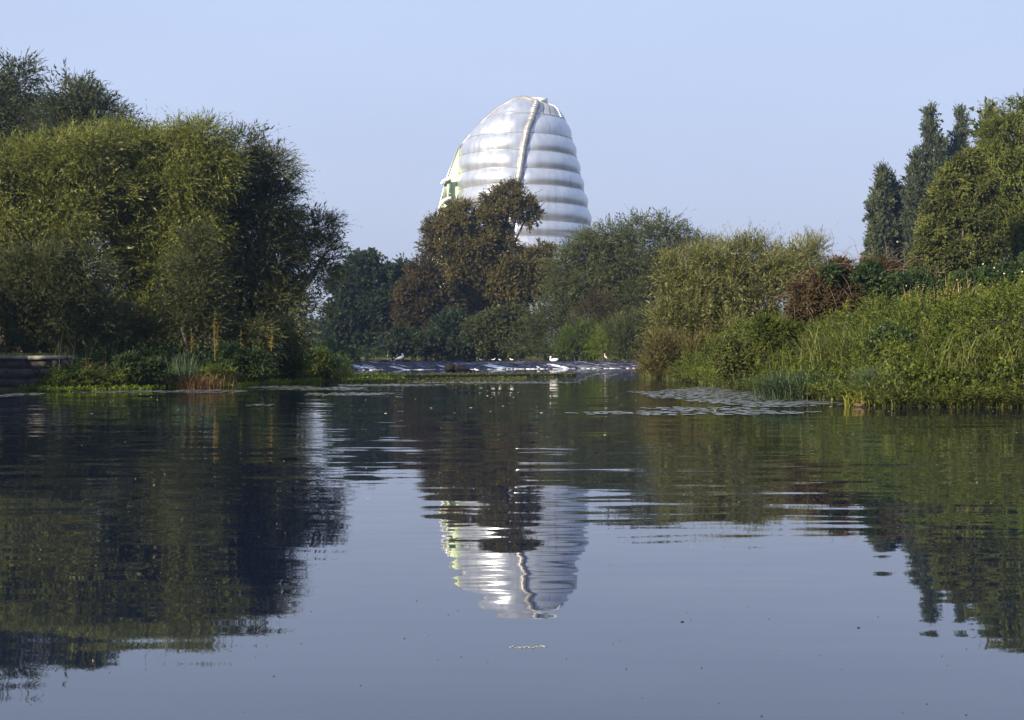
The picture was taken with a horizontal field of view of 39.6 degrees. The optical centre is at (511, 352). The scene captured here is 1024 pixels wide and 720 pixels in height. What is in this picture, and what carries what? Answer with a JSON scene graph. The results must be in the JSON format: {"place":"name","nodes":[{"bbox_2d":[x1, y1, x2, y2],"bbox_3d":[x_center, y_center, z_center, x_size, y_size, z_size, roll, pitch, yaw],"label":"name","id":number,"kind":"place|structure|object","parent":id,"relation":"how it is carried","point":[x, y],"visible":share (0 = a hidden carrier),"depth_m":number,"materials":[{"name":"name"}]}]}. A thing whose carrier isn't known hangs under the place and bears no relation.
{"place":"outdoors","nodes":[
{"label":"outdoors","id":0,"kind":"place"},
{"bbox_2d":[357,359,631,360],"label":"river","id":1,"kind":"structure","parent":0,"point":[475,360],"depth_m":164.74,"materials":[{"name":"black liquid"}]},
{"bbox_2d":[0,368,1023,719],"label":"river","id":2,"kind":"structure","parent":0,"point":[314,548],"depth_m":11.22,"materials":[{"name":"blue liquid"}]},
{"bbox_2d":[17,374,352,391],"bbox_3d":[-13.194,1.429,73.604,6.610,0.515,33.048,0,0,20],"label":"water cress","id":3,"kind":"object","parent":2,"relation":"on","point":[39,388],"visible":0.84,"depth_m":61.11,"materials":[{"name":"green plant"}]},
{"bbox_2d":[342,372,404,380],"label":"bright water plants","id":4,"kind":"object","parent":2,"relation":"on","point":[372,376],"visible":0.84,"depth_m":83.21,"materials":[{"name":"green plant"}]},
{"bbox_2d":[1,381,854,414],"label":"duckweed","id":5,"kind":"object","parent":2,"relation":"on","point":[717,392],"visible":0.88,"depth_m":51.62,"materials":[{"name":"green plant"}]},
{"bbox_2d":[338,371,575,382],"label":"water plants","id":6,"kind":"object","parent":2,"relation":"in","point":[468,377],"visible":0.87,"depth_m":90.46,"materials":[{"name":"green plant"}]},
{"bbox_2d":[444,363,471,370],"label":"driftwood","id":7,"kind":"object","parent":2,"relation":"in","point":[451,367],"visible":0.97,"depth_m":123.92,"materials":[{"name":"brown wood"}]},
{"bbox_2d":[75,526,1020,715],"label":"floating specks","id":8,"kind":"object","parent":2,"relation":"on","point":[619,640],"visible":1,"depth_m":7.86,"materials":[{"name":"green plant"}]},
{"bbox_2d":[91,390,1007,660],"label":"floating flecks","id":9,"kind":"object","parent":2,"relation":"on","point":[490,411],"visible":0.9,"depth_m":38.67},
{"bbox_2d":[841,388,870,405],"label":"flag iris","id":10,"kind":"object","parent":2,"relation":"on","point":[856,400],"visible":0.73,"depth_m":42.86,"materials":[{"name":"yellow plant"}]},
{"bbox_2d":[854,402,864,406],"bbox_3d":[10.281,1.526,42.000,0.381,0.171,0.120,0,0,0],"label":"duck","id":11,"kind":"object","parent":2,"relation":"on","point":[859,405],"visible":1,"depth_m":41.96},
{"bbox_2d":[951,398,964,406],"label":"flag iris","id":12,"kind":"object","parent":2,"relation":"on","point":[957,405],"visible":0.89,"depth_m":41.85,"materials":[{"name":"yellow plant"}]},
{"bbox_2d":[0,315,1023,407],"bbox_3d":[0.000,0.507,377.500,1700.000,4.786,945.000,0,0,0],"label":"ground","id":13,"kind":"structure","parent":0,"point":[965,375],"depth_m":46.12,"materials":[{"name":"green plant"}]},
{"bbox_2d":[0,46,57,346],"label":"willow tree","id":14,"kind":"object","parent":13,"relation":"on","point":[13,88],"visible":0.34,"depth_m":114.91,"materials":[{"name":"green plant"}]},
{"bbox_2d":[0,355,74,387],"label":"stone wall","id":15,"kind":"structure","parent":13,"relation":"on","point":[20,367],"depth_m":61.55,"materials":[{"name":"grey stone"}]},
{"bbox_2d":[2,359,47,377],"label":"wall weeds","id":16,"kind":"object","parent":15,"relation":"attached to","point":[26,361],"depth_m":61.49,"materials":[{"name":"green plant"}]},
{"bbox_2d":[7,58,136,345],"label":"willow tree","id":17,"kind":"object","parent":13,"relation":"on","point":[81,103],"visible":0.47,"depth_m":110.86,"materials":[{"name":"green plant"}]},
{"bbox_2d":[40,363,103,387],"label":"weed clump","id":18,"kind":"object","parent":13,"relation":"on","point":[95,375],"visible":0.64,"depth_m":59.92,"materials":[{"name":"green plant"}]},
{"bbox_2d":[0,109,150,353],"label":"willow tree","id":19,"kind":"object","parent":13,"relation":"on","point":[37,187],"visible":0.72,"depth_m":74.99,"materials":[{"name":"green plant"}]},
{"bbox_2d":[0,215,151,358],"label":"willow shrub","id":20,"kind":"object","parent":13,"relation":"on","point":[40,317],"visible":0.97,"depth_m":68.20,"materials":[{"name":"green plant"}]},
{"bbox_2d":[48,331,105,367],"bbox_3d":[-19.227,0.101,62.388,2.781,2.688,3.953,0,0,-18],"label":"dry grass clump","id":21,"kind":"object","parent":13,"relation":"on","point":[76,355],"visible":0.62,"depth_m":61.95,"materials":[{"name":"green plant"}]},
{"bbox_2d":[74,361,106,381],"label":"dry grass clump","id":22,"kind":"object","parent":13,"relation":"on","point":[100,369],"visible":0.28,"depth_m":61.57,"materials":[{"name":"green plant"}]},
{"bbox_2d":[66,317,130,363],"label":"bank bush","id":23,"kind":"object","parent":13,"relation":"on","point":[102,341],"visible":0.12,"depth_m":71.47,"materials":[{"name":"green plant"}]},
{"bbox_2d":[0,342,213,366],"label":"woodland floor","id":24,"kind":"structure","parent":13,"relation":"on","point":[107,356],"depth_m":68.07,"materials":[{"name":"green plant"}]},
{"bbox_2d":[62,98,155,161],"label":"willow tree","id":25,"kind":"object","parent":13,"relation":"on","point":[122,112],"visible":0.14,"depth_m":105.74,"materials":[{"name":"green plant"}]},
{"bbox_2d":[79,291,182,355],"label":"bank bush","id":26,"kind":"object","parent":13,"relation":"on","point":[143,332],"visible":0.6,"depth_m":71.63,"materials":[{"name":"green plant"}]},
{"bbox_2d":[113,346,172,387],"bbox_3d":[-16.105,0.790,61.551,2.651,2.189,1.843,0,0,0],"label":"weed clump","id":27,"kind":"object","parent":13,"relation":"on","point":[149,368],"visible":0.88,"depth_m":61.29,"materials":[{"name":"green plant"}]},
{"bbox_2d":[80,100,264,356],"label":"willow tree","id":28,"kind":"object","parent":13,"relation":"on","point":[177,192],"visible":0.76,"depth_m":76.98,"materials":[{"name":"green plant"}]},
{"bbox_2d":[164,351,205,386],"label":"reed clump","id":29,"kind":"object","parent":13,"relation":"on","point":[190,371],"visible":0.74,"depth_m":63.27,"materials":[{"name":"green plant"}]},
{"bbox_2d":[31,359,349,388],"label":"island nettles","id":30,"kind":"object","parent":13,"relation":"on","point":[229,371],"visible":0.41,"depth_m":63.75,"materials":[{"name":"green plant"}]},
{"bbox_2d":[189,328,194,351],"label":"dock plant","id":31,"kind":"object","parent":13,"relation":"on","point":[192,341],"visible":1,"depth_m":67.99,"materials":[{"name":"brown plant"}]},
{"bbox_2d":[129,210,256,364],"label":"willow sapling","id":32,"kind":"object","parent":13,"relation":"on","point":[194,313],"visible":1,"depth_m":70.60,"materials":[{"name":"green plant"}]},
{"bbox_2d":[34,335,355,385],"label":"island herbs","id":33,"kind":"object","parent":13,"relation":"on","point":[346,361],"visible":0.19,"depth_m":66.92,"materials":[{"name":"green plant"}]},
{"bbox_2d":[152,371,238,389],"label":"rusty grass clump","id":34,"kind":"object","parent":13,"relation":"on","point":[207,384],"visible":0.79,"depth_m":62.55,"materials":[{"name":"plant"}]},
{"bbox_2d":[40,353,354,387],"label":"island grass","id":35,"kind":"structure","parent":13,"relation":"on","point":[126,383],"depth_m":63.92,"materials":[{"name":"green plant"}]},
{"bbox_2d":[212,318,219,356],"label":"dock plant","id":36,"kind":"object","parent":13,"relation":"on","point":[216,342],"visible":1,"depth_m":66.03,"materials":[{"name":"brown plant"}]},
{"bbox_2d":[204,338,276,382],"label":"weed clump","id":37,"kind":"object","parent":13,"relation":"on","point":[259,365],"visible":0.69,"depth_m":68.60,"materials":[{"name":"green plant"}]},
{"bbox_2d":[204,310,289,373],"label":"bank bush","id":38,"kind":"object","parent":13,"relation":"on","point":[251,334],"visible":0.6,"depth_m":71.64,"materials":[{"name":"green plant"}]},
{"bbox_2d":[176,116,361,339],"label":"willow tree","id":39,"kind":"object","parent":13,"relation":"on","point":[275,281],"visible":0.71,"depth_m":80.43,"materials":[{"name":"green plant"}]},
{"bbox_2d":[268,329,273,350],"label":"dock plant","id":40,"kind":"object","parent":13,"relation":"on","point":[271,343],"visible":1,"depth_m":69.99,"materials":[{"name":"brown plant"}]},
{"bbox_2d":[240,307,323,370],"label":"bank bush","id":41,"kind":"object","parent":13,"relation":"on","point":[293,333],"visible":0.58,"depth_m":73.64,"materials":[{"name":"green plant"}]},
{"bbox_2d":[261,345,312,379],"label":"weed clump","id":42,"kind":"object","parent":13,"relation":"on","point":[292,371],"visible":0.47,"depth_m":73.59,"materials":[{"name":"green plant"}]},
{"bbox_2d":[296,341,336,379],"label":"weed clump","id":43,"kind":"object","parent":13,"relation":"on","point":[322,368],"visible":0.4,"depth_m":79.53,"materials":[{"name":"green plant"}]},
{"bbox_2d":[329,364,358,379],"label":"reed clump","id":44,"kind":"object","parent":13,"relation":"on","point":[338,375],"visible":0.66,"depth_m":83.76,"materials":[{"name":"green plant"}]},
{"bbox_2d":[311,246,404,353],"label":"sycamore tree","id":45,"kind":"object","parent":13,"relation":"on","point":[370,294],"visible":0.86,"depth_m":211.75,"materials":[{"name":"green plant"}]},
{"bbox_2d":[36,301,691,347],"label":"woods","id":46,"kind":"object","parent":13,"relation":"on","point":[316,319],"visible":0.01,"depth_m":439.32,"materials":[{"name":"green plant"}]},
{"bbox_2d":[391,252,416,280],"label":"sycamore tree","id":47,"kind":"object","parent":13,"relation":"on","point":[399,262],"visible":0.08,"depth_m":218.01,"materials":[{"name":"green plant"}]},
{"bbox_2d":[388,249,467,358],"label":"oak tree","id":48,"kind":"object","parent":13,"relation":"on","point":[419,296],"visible":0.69,"depth_m":196.48,"materials":[{"name":"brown plant"}]},
{"bbox_2d":[376,305,482,358],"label":"bank bush","id":49,"kind":"object","parent":13,"relation":"on","point":[445,326],"visible":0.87,"depth_m":191.88,"materials":[{"name":"green plant"}]},
{"bbox_2d":[197,339,666,363],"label":"bank herbs","id":50,"kind":"object","parent":13,"relation":"on","point":[334,347],"visible":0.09,"depth_m":158.64,"materials":[{"name":"green plant"}]},
{"bbox_2d":[413,173,557,355],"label":"oak tree","id":51,"kind":"object","parent":13,"relation":"on","point":[486,268],"visible":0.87,"depth_m":204.11,"materials":[{"name":"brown plant"}]},
{"bbox_2d":[347,361,638,369],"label":"weir","id":52,"kind":"object","parent":13,"relation":"on","point":[401,365],"visible":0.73,"depth_m":144.95,"materials":[{"name":"concrete"}]},
{"bbox_2d":[453,300,554,359],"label":"bank bush","id":53,"kind":"object","parent":13,"relation":"on","point":[488,332],"visible":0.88,"depth_m":184.31,"materials":[{"name":"green plant"}]},
{"bbox_2d":[496,291,596,359],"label":"bank bush","id":54,"kind":"object","parent":13,"relation":"on","point":[560,317],"visible":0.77,"depth_m":179.37,"materials":[{"name":"green plant"}]},
{"bbox_2d":[545,310,608,360],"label":"osier bush","id":55,"kind":"object","parent":13,"relation":"on","point":[562,340],"visible":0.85,"depth_m":162.34,"materials":[{"name":"green plant"}]},
{"bbox_2d":[564,284,634,359],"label":"autumn bush","id":56,"kind":"object","parent":13,"relation":"on","point":[601,308],"visible":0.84,"depth_m":171.53,"materials":[{"name":"green plant"}]},
{"bbox_2d":[581,320,620,360],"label":"osier bush","id":57,"kind":"object","parent":13,"relation":"on","point":[599,348],"visible":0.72,"depth_m":160.63,"materials":[{"name":"green plant"}]},
{"bbox_2d":[523,206,726,355],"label":"willow tree","id":58,"kind":"object","parent":13,"relation":"on","point":[600,254],"visible":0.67,"depth_m":180.56,"materials":[{"name":"green plant"}]},
{"bbox_2d":[588,302,661,360],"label":"osier bush","id":59,"kind":"object","parent":13,"relation":"on","point":[622,341],"visible":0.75,"depth_m":157.35,"materials":[{"name":"green plant"}]},
{"bbox_2d":[627,309,730,373],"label":"bank bush","id":60,"kind":"object","parent":13,"relation":"on","point":[668,352],"visible":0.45,"depth_m":87.47,"materials":[{"name":"green plant"}]},
{"bbox_2d":[631,217,807,343],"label":"willow shrub","id":61,"kind":"object","parent":13,"relation":"on","point":[699,294],"visible":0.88,"depth_m":90.17,"materials":[{"name":"green plant"}]},
{"bbox_2d":[703,330,775,390],"bbox_3d":[9.611,0.525,59.950,3.146,2.950,2.373,0,0,0],"label":"weed clump","id":62,"kind":"object","parent":13,"relation":"on","point":[739,357],"visible":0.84,"depth_m":59.61,"materials":[{"name":"green plant"}]},
{"bbox_2d":[743,312,808,367],"bbox_3d":[10.716,0.036,58.003,2.773,3.438,1.582,0,0,0],"label":"weed clump","id":63,"kind":"object","parent":13,"relation":"on","point":[776,325],"visible":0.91,"depth_m":57.72,"materials":[{"name":"green plant"}]},
{"bbox_2d":[716,365,854,400],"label":"tall grass","id":64,"kind":"structure","parent":13,"relation":"on","point":[771,391],"depth_m":48.47,"materials":[{"name":"green plant"}]},
{"bbox_2d":[763,221,838,304],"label":"willow shrub","id":65,"kind":"object","parent":13,"relation":"on","point":[812,247],"visible":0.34,"depth_m":101.32,"materials":[{"name":"green plant"}]},
{"bbox_2d":[744,315,893,371],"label":"tall grass","id":66,"kind":"structure","parent":13,"relation":"on","point":[834,348],"depth_m":51.99,"materials":[{"name":"green plant"}]},
{"bbox_2d":[625,292,1023,407],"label":"bank grass","id":67,"kind":"structure","parent":13,"relation":"on","point":[833,398],"depth_m":44.78,"materials":[{"name":"green plant"}]},
{"bbox_2d":[637,269,1023,405],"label":"nettles","id":68,"kind":"object","parent":13,"relation":"on","point":[952,302],"visible":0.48,"depth_m":47.87,"materials":[{"name":"green plant"}]},
{"bbox_2d":[645,278,1023,397],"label":"undergrowth","id":69,"kind":"object","parent":13,"relation":"on","point":[932,349],"visible":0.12,"depth_m":50.66,"materials":[{"name":"green plant"}]},
{"bbox_2d":[749,231,952,327],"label":"bramble thicket","id":70,"kind":"object","parent":13,"relation":"on","point":[832,283],"visible":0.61,"depth_m":65.24,"materials":[{"name":"green plant"}]},
{"bbox_2d":[839,352,896,394],"bbox_3d":[11.400,0.858,45.010,1.936,1.917,1.421,0,0,19],"label":"weed clump","id":71,"kind":"object","parent":13,"relation":"on","point":[866,374],"visible":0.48,"depth_m":44.91,"materials":[{"name":"green plant"}]},
{"bbox_2d":[858,160,905,270],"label":"poplar tree","id":72,"kind":"object","parent":13,"relation":"on","point":[882,204],"visible":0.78,"depth_m":189.31,"materials":[{"name":"green plant"}]},
{"bbox_2d":[861,317,925,361],"bbox_3d":[13.220,-0.286,48.923,2.640,1.944,1.921,0,0,0],"label":"weed clump","id":73,"kind":"object","parent":13,"relation":"on","point":[884,327],"visible":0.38,"depth_m":48.79,"materials":[{"name":"green plant"}]},
{"bbox_2d":[896,100,951,264],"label":"poplar tree","id":74,"kind":"object","parent":13,"relation":"on","point":[919,169],"visible":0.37,"depth_m":188.81,"materials":[{"name":"green plant"}]},
{"bbox_2d":[902,360,966,391],"bbox_3d":[12.908,0.872,43.511,1.956,1.332,1.581,0,0,0],"label":"weed clump","id":75,"kind":"object","parent":13,"relation":"on","point":[934,371],"visible":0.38,"depth_m":43.30,"materials":[{"name":"green plant"}]},
{"bbox_2d":[915,325,971,355],"bbox_3d":[14.140,-0.120,46.006,2.118,1.685,1.509,0,0,0],"label":"weed clump","id":76,"kind":"object","parent":13,"relation":"on","point":[936,329],"visible":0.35,"depth_m":45.88,"materials":[{"name":"green plant"}]},
{"bbox_2d":[866,241,1023,309],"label":"bramble thicket","id":77,"kind":"object","parent":13,"relation":"on","point":[1011,268],"visible":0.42,"depth_m":63.55,"materials":[{"name":"green plant"}]},
{"bbox_2d":[874,273,1020,312],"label":"seeding grass","id":78,"kind":"structure","parent":13,"relation":"on","point":[944,292],"depth_m":55.34,"materials":[{"name":"green plant"}]},
{"bbox_2d":[900,143,1012,281],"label":"aspen tree","id":79,"kind":"object","parent":13,"relation":"on","point":[960,202],"visible":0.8,"depth_m":95.31,"materials":[{"name":"green plant"}]},
{"bbox_2d":[940,102,973,235],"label":"poplar tree","id":80,"kind":"object","parent":13,"relation":"on","point":[960,134],"visible":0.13,"depth_m":193.49,"materials":[{"name":"green plant"}]},
{"bbox_2d":[894,325,1023,374],"bbox_3d":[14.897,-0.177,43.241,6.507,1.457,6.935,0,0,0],"label":"tall grass","id":81,"kind":"structure","parent":13,"relation":"on","point":[963,356],"depth_m":43.69,"materials":[{"name":"green plant"}]},
{"bbox_2d":[966,96,1012,196],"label":"poplar tree","id":82,"kind":"object","parent":13,"relation":"on","point":[990,108],"visible":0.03,"depth_m":149.84,"materials":[{"name":"green plant"}]},
{"bbox_2d":[956,88,1023,262],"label":"aspen tree","id":83,"kind":"object","parent":13,"relation":"on","point":[1007,163],"visible":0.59,"depth_m":102.96,"materials":[{"name":"green plant"}]},
{"bbox_2d":[0,0,1023,340],"label":"sky","id":84,"kind":"structure","parent":0,"point":[729,112],"materials":[{"name":"blue"}]},
{"bbox_2d":[510,645,544,647],"bbox_3d":[0.089,1.598,7.724,0.206,0.007,0.063,0,0,-4],"label":"feather","id":85,"kind":"object","parent":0,"point":[529,646],"visible":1,"depth_m":7.73,"materials":[{"name":"white"}]},
{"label":"lawn bank","id":86,"kind":"structure","parent":0,"visible":0},
{"bbox_2d":[0,352,68,355],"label":"lawn","id":87,"kind":"structure","parent":86,"relation":"on","point":[21,354],"depth_m":63.35,"materials":[{"name":"green plant"}]},
{"label":"pavement","id":88,"kind":"structure","parent":0,"visible":0},
{"bbox_2d":[432,96,592,346],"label":"rocket tower","id":89,"kind":"structure","parent":88,"relation":"on","point":[529,140],"depth_m":252.65,"materials":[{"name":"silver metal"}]},
{"bbox_2d":[439,177,451,205],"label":"window","id":90,"kind":"structure","parent":89,"relation":"in","point":[447,186],"depth_m":259.00,"materials":[{"name":"white glass"}]}
]}

